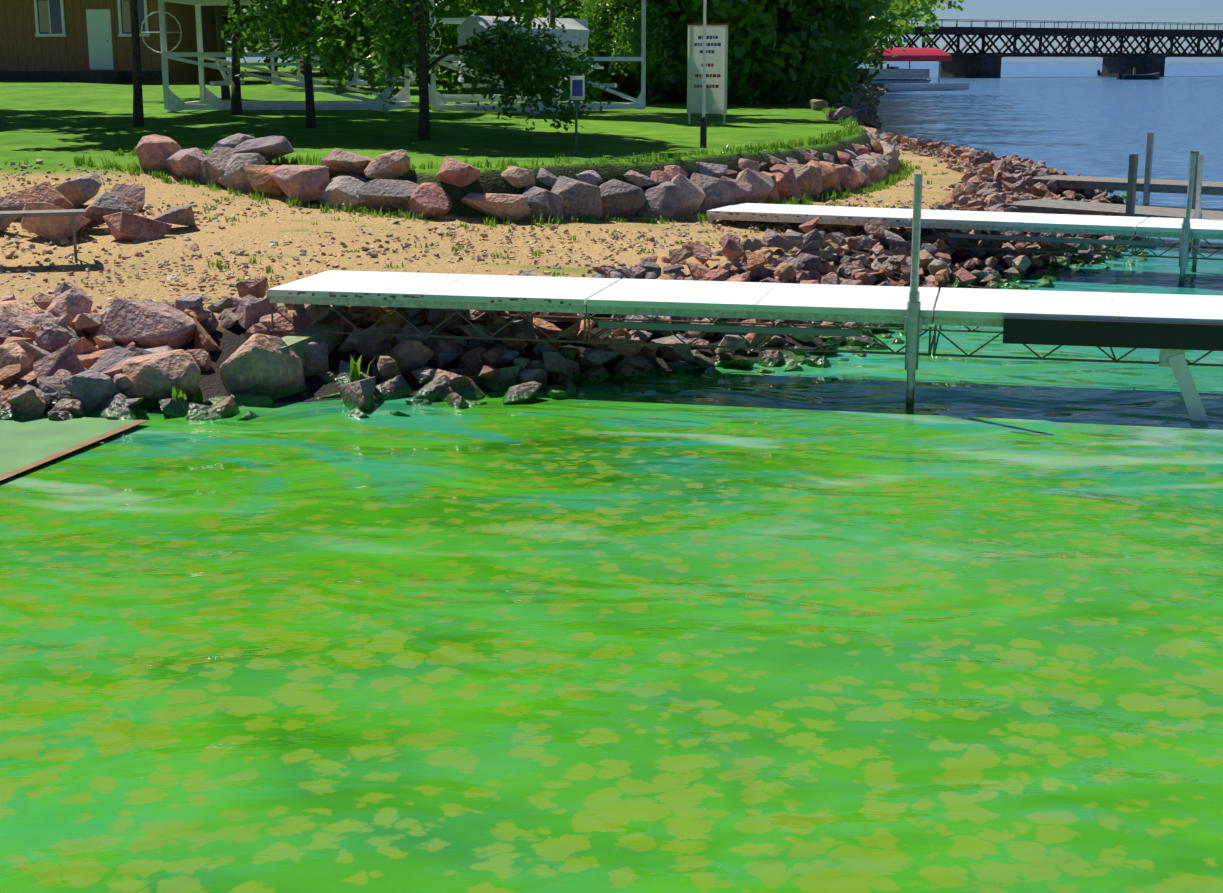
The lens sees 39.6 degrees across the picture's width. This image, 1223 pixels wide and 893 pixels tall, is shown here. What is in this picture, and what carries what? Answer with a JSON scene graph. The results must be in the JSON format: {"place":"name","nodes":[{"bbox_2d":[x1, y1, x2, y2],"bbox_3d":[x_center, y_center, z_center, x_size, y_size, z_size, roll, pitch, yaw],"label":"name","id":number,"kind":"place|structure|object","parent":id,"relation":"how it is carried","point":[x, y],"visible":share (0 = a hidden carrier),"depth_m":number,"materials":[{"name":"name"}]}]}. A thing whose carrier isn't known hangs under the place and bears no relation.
{"place":"outdoors","nodes":[
{"label":"outdoors","id":0,"kind":"place"},
{"bbox_2d":[347,0,445,87],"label":"lawn tree","id":1,"kind":"object","parent":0,"point":[353,86],"depth_m":55.95,"materials":[{"name":"green plant"}]},
{"bbox_2d":[0,62,1222,892],"bbox_3d":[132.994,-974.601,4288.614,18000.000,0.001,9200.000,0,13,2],"label":"lake water","id":2,"kind":"structure","parent":0,"point":[855,623],"depth_m":7.19,"materials":[{"name":"green liquid"}]},
{"bbox_2d":[0,415,147,480],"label":"dock","id":3,"kind":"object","parent":2,"relation":"in","point":[27,444],"depth_m":10.65,"materials":[{"name":"concrete"}]},
{"bbox_2d":[853,47,968,90],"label":"pontoon boat","id":4,"kind":"object","parent":2,"relation":"in","point":[893,78],"visible":0.67,"depth_m":131.77,"materials":[{"name":"red"}]},
{"bbox_2d":[875,19,1222,77],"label":"railway bridge","id":5,"kind":"structure","parent":2,"relation":"in","point":[981,63],"depth_m":231.66,"materials":[{"name":"metal"}]},
{"bbox_2d":[1116,67,1159,79],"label":"boat","id":6,"kind":"object","parent":2,"relation":"on","point":[1151,76],"visible":0.92,"depth_m":202.41,"materials":[{"name":"grey metal"}]},
{"bbox_2d":[0,57,1222,413],"bbox_3d":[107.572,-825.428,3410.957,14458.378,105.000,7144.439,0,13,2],"label":"terrain","id":7,"kind":"structure","parent":0,"point":[52,125],"depth_m":20.57,"materials":[{"name":"beige sand"}]},
{"bbox_2d":[0,209,84,262],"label":"bench","id":8,"kind":"object","parent":7,"relation":"on","point":[73,213],"visible":0.94,"depth_m":15.41,"materials":[{"name":"grey wood"}]},
{"bbox_2d":[0,0,224,82],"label":"house","id":9,"kind":"structure","parent":7,"relation":"on","point":[85,41],"depth_m":60.91,"materials":[{"name":"brown wood"}]},
{"bbox_2d":[129,0,143,126],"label":"lawn tree","id":10,"kind":"object","parent":7,"relation":"on","point":[138,116],"visible":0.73,"depth_m":28.26,"materials":[{"name":"brown plant"}]},
{"bbox_2d":[214,5,230,98],"bbox_3d":[-9.653,-12.140,41.391,6.296,7.532,5.944,3,13,12],"label":"lawn tree","id":11,"kind":"object","parent":7,"relation":"on","point":[225,91],"visible":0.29,"depth_m":41.88,"materials":[{"name":"brown plant"}]},
{"bbox_2d":[231,0,265,114],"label":"lawn tree","id":12,"kind":"object","parent":7,"relation":"on","point":[236,104],"visible":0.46,"depth_m":32.37,"materials":[{"name":"brown plant"}]},
{"bbox_2d":[223,6,285,68],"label":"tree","id":13,"kind":"object","parent":7,"relation":"on","point":[265,60],"depth_m":91.25,"materials":[{"name":"green plant"}]},
{"bbox_2d":[223,12,319,70],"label":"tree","id":14,"kind":"object","parent":7,"relation":"on","point":[227,45],"depth_m":97.70,"materials":[{"name":"green plant"}]},
{"bbox_2d":[141,0,409,110],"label":"lift","id":15,"kind":"object","parent":7,"relation":"on","point":[209,100],"visible":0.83,"depth_m":33.97,"materials":[{"name":"metal"}]},
{"bbox_2d":[212,5,397,79],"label":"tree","id":16,"kind":"object","parent":7,"relation":"on","point":[250,38],"depth_m":70.79,"materials":[{"name":"green plant"}]},
{"bbox_2d":[301,0,316,127],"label":"lawn tree","id":17,"kind":"object","parent":7,"relation":"on","point":[310,107],"visible":0.62,"depth_m":28.30,"materials":[{"name":"brown plant"}]},
{"bbox_2d":[253,2,427,85],"bbox_3d":[-9.183,-13.929,58.328,5.200,2.969,3.500,2,13,7],"label":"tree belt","id":18,"kind":"object","parent":7,"relation":"on","point":[396,82],"visible":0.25,"depth_m":57.40,"materials":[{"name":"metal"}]},
{"bbox_2d":[172,343,581,403],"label":"weeds","id":19,"kind":"object","parent":7,"relation":"on","point":[197,398],"visible":0.29,"depth_m":12.27,"materials":[{"name":"green plant"}]},
{"bbox_2d":[311,0,462,82],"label":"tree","id":20,"kind":"object","parent":7,"relation":"on","point":[429,78],"depth_m":73.38,"materials":[{"name":"green plant"}]},
{"bbox_2d":[220,0,610,139],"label":"lawn tree","id":21,"kind":"object","parent":7,"relation":"on","point":[396,35],"depth_m":24.73,"materials":[{"name":"green plant"}]},
{"bbox_2d":[410,5,467,68],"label":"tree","id":22,"kind":"object","parent":7,"relation":"on","point":[437,25],"visible":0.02,"depth_m":70.28,"materials":[{"name":"green plant"}]},
{"bbox_2d":[0,99,899,241],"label":"wall boulders","id":23,"kind":"object","parent":7,"relation":"on","point":[236,162],"visible":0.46,"depth_m":19.54,"materials":[{"name":"brown stone"}]},
{"bbox_2d":[402,0,502,89],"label":"tree","id":24,"kind":"object","parent":7,"relation":"on","point":[447,76],"visible":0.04,"depth_m":58.25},
{"bbox_2d":[3,151,947,296],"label":"weeds","id":25,"kind":"object","parent":7,"relation":"on","point":[268,269],"depth_m":18.40,"materials":[{"name":"green plant"}]},
{"bbox_2d":[0,159,954,311],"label":"beach pebbles","id":26,"kind":"object","parent":7,"relation":"on","point":[241,251],"visible":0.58,"depth_m":16.64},
{"bbox_2d":[440,0,516,70],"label":"lawn tree","id":27,"kind":"object","parent":7,"relation":"on","point":[478,8],"depth_m":52.06,"materials":[{"name":"green plant"}]},
{"bbox_2d":[73,99,913,225],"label":"grass","id":28,"kind":"structure","parent":7,"relation":"on","point":[850,123],"depth_m":20.92,"materials":[{"name":"green plant"}]},
{"bbox_2d":[426,18,573,102],"bbox_3d":[-3.110,-9.803,43.126,4.069,2.024,3.054,-1,13,-6],"label":"boat lift","id":29,"kind":"object","parent":7,"relation":"on","point":[449,98],"visible":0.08,"depth_m":41.87,"materials":[{"name":"metal"}]},
{"bbox_2d":[426,0,609,96],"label":"tree","id":30,"kind":"object","parent":7,"relation":"on","point":[447,42],"visible":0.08,"depth_m":52.11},
{"bbox_2d":[429,0,645,112],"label":"lift","id":31,"kind":"object","parent":7,"relation":"on","point":[577,28],"visible":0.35,"depth_m":36.83,"materials":[{"name":"metal"}]},
{"bbox_2d":[0,79,1152,420],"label":"riprap rocks","id":32,"kind":"object","parent":7,"relation":"on","point":[126,359],"visible":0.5,"depth_m":12.89,"materials":[{"name":"stone"}]},
{"bbox_2d":[545,0,641,105],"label":"lawn tree","id":33,"kind":"object","parent":7,"relation":"on","point":[596,4],"depth_m":37.06,"materials":[{"name":"green plant"}]},
{"bbox_2d":[501,0,686,100],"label":"tree","id":34,"kind":"object","parent":7,"relation":"on","point":[568,11],"depth_m":47.09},
{"bbox_2d":[570,0,706,154],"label":"poles","id":35,"kind":"object","parent":7,"relation":"on","point":[577,87],"visible":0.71,"depth_m":23.18,"materials":[{"name":"grey metal"}]},
{"bbox_2d":[564,0,766,105],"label":"lawn tree","id":36,"kind":"object","parent":7,"relation":"on","point":[599,20],"depth_m":43.71,"materials":[{"name":"green plant"}]},
{"bbox_2d":[687,23,728,124],"bbox_3d":[1.779,-6.814,31.528,0.770,2.021,0.068,1,13,6],"label":"sign board","id":37,"kind":"object","parent":7,"relation":"on","point":[716,67],"visible":0.94,"depth_m":31.47,"materials":[{"name":"white"}]},
{"bbox_2d":[594,0,830,106],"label":"tree","id":38,"kind":"object","parent":7,"relation":"on","point":[745,48],"depth_m":44.42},
{"bbox_2d":[818,0,963,107],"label":"overhanging tree leaves","id":39,"kind":"object","parent":38,"relation":"attached to","point":[902,11],"visible":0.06,"depth_m":87.53,"materials":[{"name":"green plant"}]},
{"bbox_2d":[618,2,849,103],"bbox_3d":[3.418,-11.502,48.345,6.654,5.001,6.558,0,13,2],"label":"bush","id":40,"kind":"object","parent":7,"relation":"on","point":[768,99],"visible":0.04,"depth_m":47.40,"materials":[{"name":"green plant"}]},
{"bbox_2d":[656,70,826,100],"bbox_3d":[3.743,-11.717,49.215,5.593,4.779,5.428,0,13,2],"label":"lawn bush","id":41,"kind":"object","parent":7,"relation":"on","point":[810,81],"depth_m":48.86,"materials":[{"name":"green plant"}]},
{"bbox_2d":[267,174,1222,420],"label":"dock","id":42,"kind":"object","parent":7,"relation":"on","point":[1172,327],"visible":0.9,"depth_m":12.05,"materials":[{"name":"white metal"}]},
{"bbox_2d":[677,0,897,108],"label":"tree","id":43,"kind":"object","parent":7,"relation":"on","point":[836,11],"depth_m":47.00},
{"bbox_2d":[809,69,836,107],"bbox_3d":[4.130,-12.904,54.385,6.606,5.248,6.470,0,13,2],"label":"bush","id":44,"kind":"object","parent":7,"relation":"on","point":[830,104],"depth_m":54.20,"materials":[{"name":"green plant"}]},
{"bbox_2d":[707,154,1222,285],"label":"dock","id":45,"kind":"object","parent":7,"relation":"on","point":[1185,229],"visible":0.73,"depth_m":18.90,"materials":[{"name":"white metal"}]},
{"bbox_2d":[1002,151,1222,240],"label":"dock wood","id":46,"kind":"object","parent":7,"relation":"on","point":[1130,208],"visible":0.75,"depth_m":22.23,"materials":[{"name":"grey wood"}]},
{"bbox_2d":[1027,132,1222,205],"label":"dock wood","id":47,"kind":"object","parent":7,"relation":"on","point":[1146,185],"visible":0.79,"depth_m":27.12,"materials":[{"name":"grey wood"}]},
{"bbox_2d":[225,0,1222,54],"label":"sky","id":48,"kind":"structure","parent":0,"point":[1172,12],"materials":[{"name":"blue"}]}
]}

